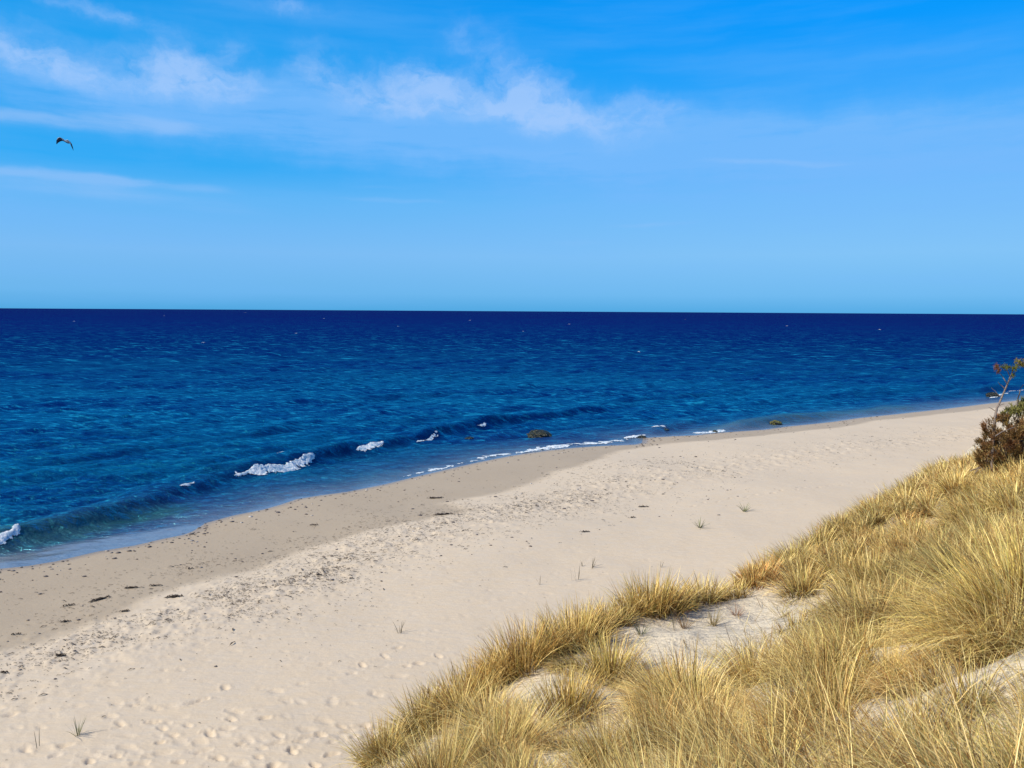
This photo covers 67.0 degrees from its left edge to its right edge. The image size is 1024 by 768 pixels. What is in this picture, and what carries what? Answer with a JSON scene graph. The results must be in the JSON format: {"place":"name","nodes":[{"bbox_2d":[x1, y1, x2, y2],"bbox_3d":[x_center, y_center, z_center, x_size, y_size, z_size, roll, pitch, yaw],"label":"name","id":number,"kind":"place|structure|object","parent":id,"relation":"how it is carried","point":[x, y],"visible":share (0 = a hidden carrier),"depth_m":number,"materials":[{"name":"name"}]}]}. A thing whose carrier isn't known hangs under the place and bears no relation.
{"place":"outdoors","nodes":[
{"label":"outdoors","id":0,"kind":"place"},
{"bbox_2d":[56,137,72,148],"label":"gull","id":1,"kind":"object","parent":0,"point":[59,139],"visible":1,"depth_m":58.52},
{"bbox_2d":[0,400,1019,767],"bbox_3d":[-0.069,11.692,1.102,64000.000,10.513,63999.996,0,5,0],"label":"beach","id":2,"kind":"structure","parent":0,"point":[354,662],"depth_m":24.31,"materials":[{"name":"beige sand"}]},
{"bbox_2d":[66,717,85,736],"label":"grass sprig","id":3,"kind":"object","parent":2,"relation":"on","point":[79,729],"depth_m":15.23,"materials":[{"name":"beige plant"}]},
{"bbox_2d":[89,596,111,602],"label":"seaweed clump","id":4,"kind":"object","parent":2,"relation":"on","point":[99,598],"visible":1,"depth_m":23.23,"materials":[{"name":"brown plant"}]},
{"bbox_2d":[165,594,182,597],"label":"seaweed clump","id":5,"kind":"object","parent":2,"relation":"on","point":[173,596],"visible":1,"depth_m":22.97,"materials":[{"name":"brown plant"}]},
{"bbox_2d":[0,423,948,766],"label":"seaweed scraps","id":6,"kind":"object","parent":2,"relation":"on","point":[342,565],"visible":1,"depth_m":25.48,"materials":[{"name":"brown plant"}]},
{"bbox_2d":[0,409,953,679],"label":"pebbles","id":7,"kind":"object","parent":2,"relation":"on","point":[370,497],"visible":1,"depth_m":31.60,"materials":[{"name":"grey stone"}]},
{"bbox_2d":[382,415,1023,767],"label":"dune","id":8,"kind":"structure","parent":2,"relation":"on","point":[662,633],"depth_m":11.13,"materials":[{"name":"beige sand"}]},
{"bbox_2d":[395,645,514,716],"bbox_3d":[-0.750,4.270,10.791,1.765,1.212,1.702,0,5,0],"label":"grass tussock","id":9,"kind":"object","parent":8,"relation":"on","point":[476,671],"depth_m":10.83,"materials":[{"name":"beige plant"}]},
{"bbox_2d":[456,609,572,683],"bbox_3d":[0.032,3.851,11.160,1.817,1.115,1.829,0,5,0],"label":"grass tussock","id":10,"kind":"object","parent":8,"relation":"on","point":[520,658],"depth_m":11.09,"materials":[{"name":"beige plant"}]},
{"bbox_2d":[511,657,635,736],"bbox_3d":[0.663,3.647,9.108,1.616,0.735,1.601,0,5,0],"label":"grass tussock","id":11,"kind":"object","parent":8,"relation":"on","point":[573,702],"depth_m":9.18,"materials":[{"name":"beige plant"}]},
{"bbox_2d":[525,589,636,657],"bbox_3d":[1.014,3.652,11.664,1.877,0.948,1.934,0,5,0],"label":"grass tussock","id":12,"kind":"object","parent":8,"relation":"on","point":[589,633],"depth_m":11.63,"materials":[{"name":"beige plant"}]},
{"bbox_2d":[560,626,661,691],"bbox_3d":[1.315,3.691,10.308,1.534,0.742,1.541,-2,6,-22],"label":"grass tussock","id":13,"kind":"object","parent":8,"relation":"on","point":[610,665],"depth_m":10.40,"materials":[{"name":"beige plant"}]},
{"bbox_2d":[632,617,649,635],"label":"grass sprig","id":14,"kind":"object","parent":8,"relation":"on","point":[638,631],"depth_m":11.74,"materials":[{"name":"beige plant"}]},
{"bbox_2d":[601,566,712,622],"bbox_3d":[2.395,3.633,13.027,2.197,1.169,2.112,0,5,0],"label":"grass tussock","id":15,"kind":"object","parent":8,"relation":"on","point":[661,591],"depth_m":12.89,"materials":[{"name":"yellow plant"}]},
{"bbox_2d":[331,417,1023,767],"bbox_3d":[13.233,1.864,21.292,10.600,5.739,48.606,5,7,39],"label":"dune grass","id":16,"kind":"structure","parent":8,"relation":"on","point":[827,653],"depth_m":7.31,"materials":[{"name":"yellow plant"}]},
{"bbox_2d":[673,611,696,628],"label":"grass sprig","id":17,"kind":"object","parent":8,"relation":"on","point":[681,627],"depth_m":12.11,"materials":[{"name":"beige plant"}]},
{"bbox_2d":[699,608,723,625],"bbox_3d":[3.197,3.705,12.335,0.418,0.340,0.445,-3,6,-30],"label":"grass sprig","id":18,"kind":"object","parent":8,"relation":"on","point":[711,621],"depth_m":12.35,"materials":[{"name":"beige plant"}]},
{"bbox_2d":[725,604,743,616],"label":"grass sprig","id":19,"kind":"object","parent":8,"relation":"on","point":[736,611],"depth_m":12.76,"materials":[{"name":"beige plant"}]},
{"bbox_2d":[725,556,791,590],"bbox_3d":[4.689,3.630,14.593,1.492,0.751,1.524,0,5,0],"label":"grass tussock","id":20,"kind":"object","parent":8,"relation":"on","point":[760,576],"depth_m":14.51,"materials":[{"name":"yellow plant"}]},
{"bbox_2d":[845,491,1023,684],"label":"grass tussock","id":21,"kind":"object","parent":8,"relation":"on","point":[1009,568],"depth_m":6.41,"materials":[{"name":"yellow plant"}]},
{"bbox_2d":[970,384,1023,472],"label":"shrub","id":22,"kind":"object","parent":8,"relation":"on","point":[1009,440],"visible":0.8,"depth_m":17.50,"materials":[{"name":"leaves"},{"name":"bark"}]},
{"bbox_2d":[990,358,1023,472],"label":"pine tree","id":23,"kind":"object","parent":8,"relation":"on","point":[1015,367],"visible":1,"depth_m":17.36,"materials":[{"name":"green plant"}]},
{"bbox_2d":[736,502,752,511],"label":"grass sprig","id":24,"kind":"object","parent":2,"relation":"on","point":[745,510],"depth_m":32.17,"materials":[{"name":"plant"}]},
{"bbox_2d":[0,308,1023,568],"bbox_3d":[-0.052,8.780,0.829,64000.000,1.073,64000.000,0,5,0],"label":"sea","id":25,"kind":"structure","parent":0,"point":[118,428],"depth_m":87.71,"materials":[{"name":"liquid"}]},
{"bbox_2d":[0,524,20,544],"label":"breaker foam","id":26,"kind":"object","parent":25,"relation":"on","point":[7,535],"visible":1,"depth_m":29.67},
{"bbox_2d":[235,453,314,476],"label":"breaker foam","id":27,"kind":"object","parent":25,"relation":"on","point":[260,469],"visible":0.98,"depth_m":43.97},
{"bbox_2d":[356,441,383,450],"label":"breaker foam","id":28,"kind":"object","parent":25,"relation":"on","point":[370,445],"visible":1,"depth_m":49.97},
{"bbox_2d":[417,431,437,441],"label":"breaker foam","id":29,"kind":"object","parent":25,"relation":"on","point":[431,437],"visible":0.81,"depth_m":54.91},
{"bbox_2d":[407,459,484,475],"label":"swash foam","id":30,"kind":"object","parent":25,"relation":"on","point":[440,468],"visible":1,"depth_m":44.15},
{"bbox_2d":[527,429,551,437],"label":"rock","id":31,"kind":"object","parent":25,"relation":"in","point":[536,433],"visible":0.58,"depth_m":55.50,"materials":[{"name":"grey stone"}]},
{"bbox_2d":[522,445,564,452],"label":"swash foam","id":32,"kind":"object","parent":25,"relation":"on","point":[552,446],"visible":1,"depth_m":50.84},
{"bbox_2d":[477,438,627,458],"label":"swash foam","id":33,"kind":"object","parent":25,"relation":"on","point":[604,442],"visible":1,"depth_m":51.58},
{"bbox_2d":[694,429,723,433],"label":"swash foam","id":34,"kind":"object","parent":25,"relation":"on","point":[719,430],"visible":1,"depth_m":57.92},
{"bbox_2d":[769,420,782,424],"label":"rock","id":35,"kind":"object","parent":25,"relation":"in","point":[774,422],"visible":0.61,"depth_m":62.66,"materials":[{"name":"stone"}]},
{"bbox_2d":[985,392,999,396],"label":"rock","id":36,"kind":"object","parent":25,"relation":"in","point":[991,394],"visible":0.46,"depth_m":84.27,"materials":[{"name":"grey stone"}]},
{"bbox_2d":[0,0,1023,313],"label":"sky","id":37,"kind":"structure","parent":0,"point":[729,156],"materials":[{"name":"blue"}]}
]}

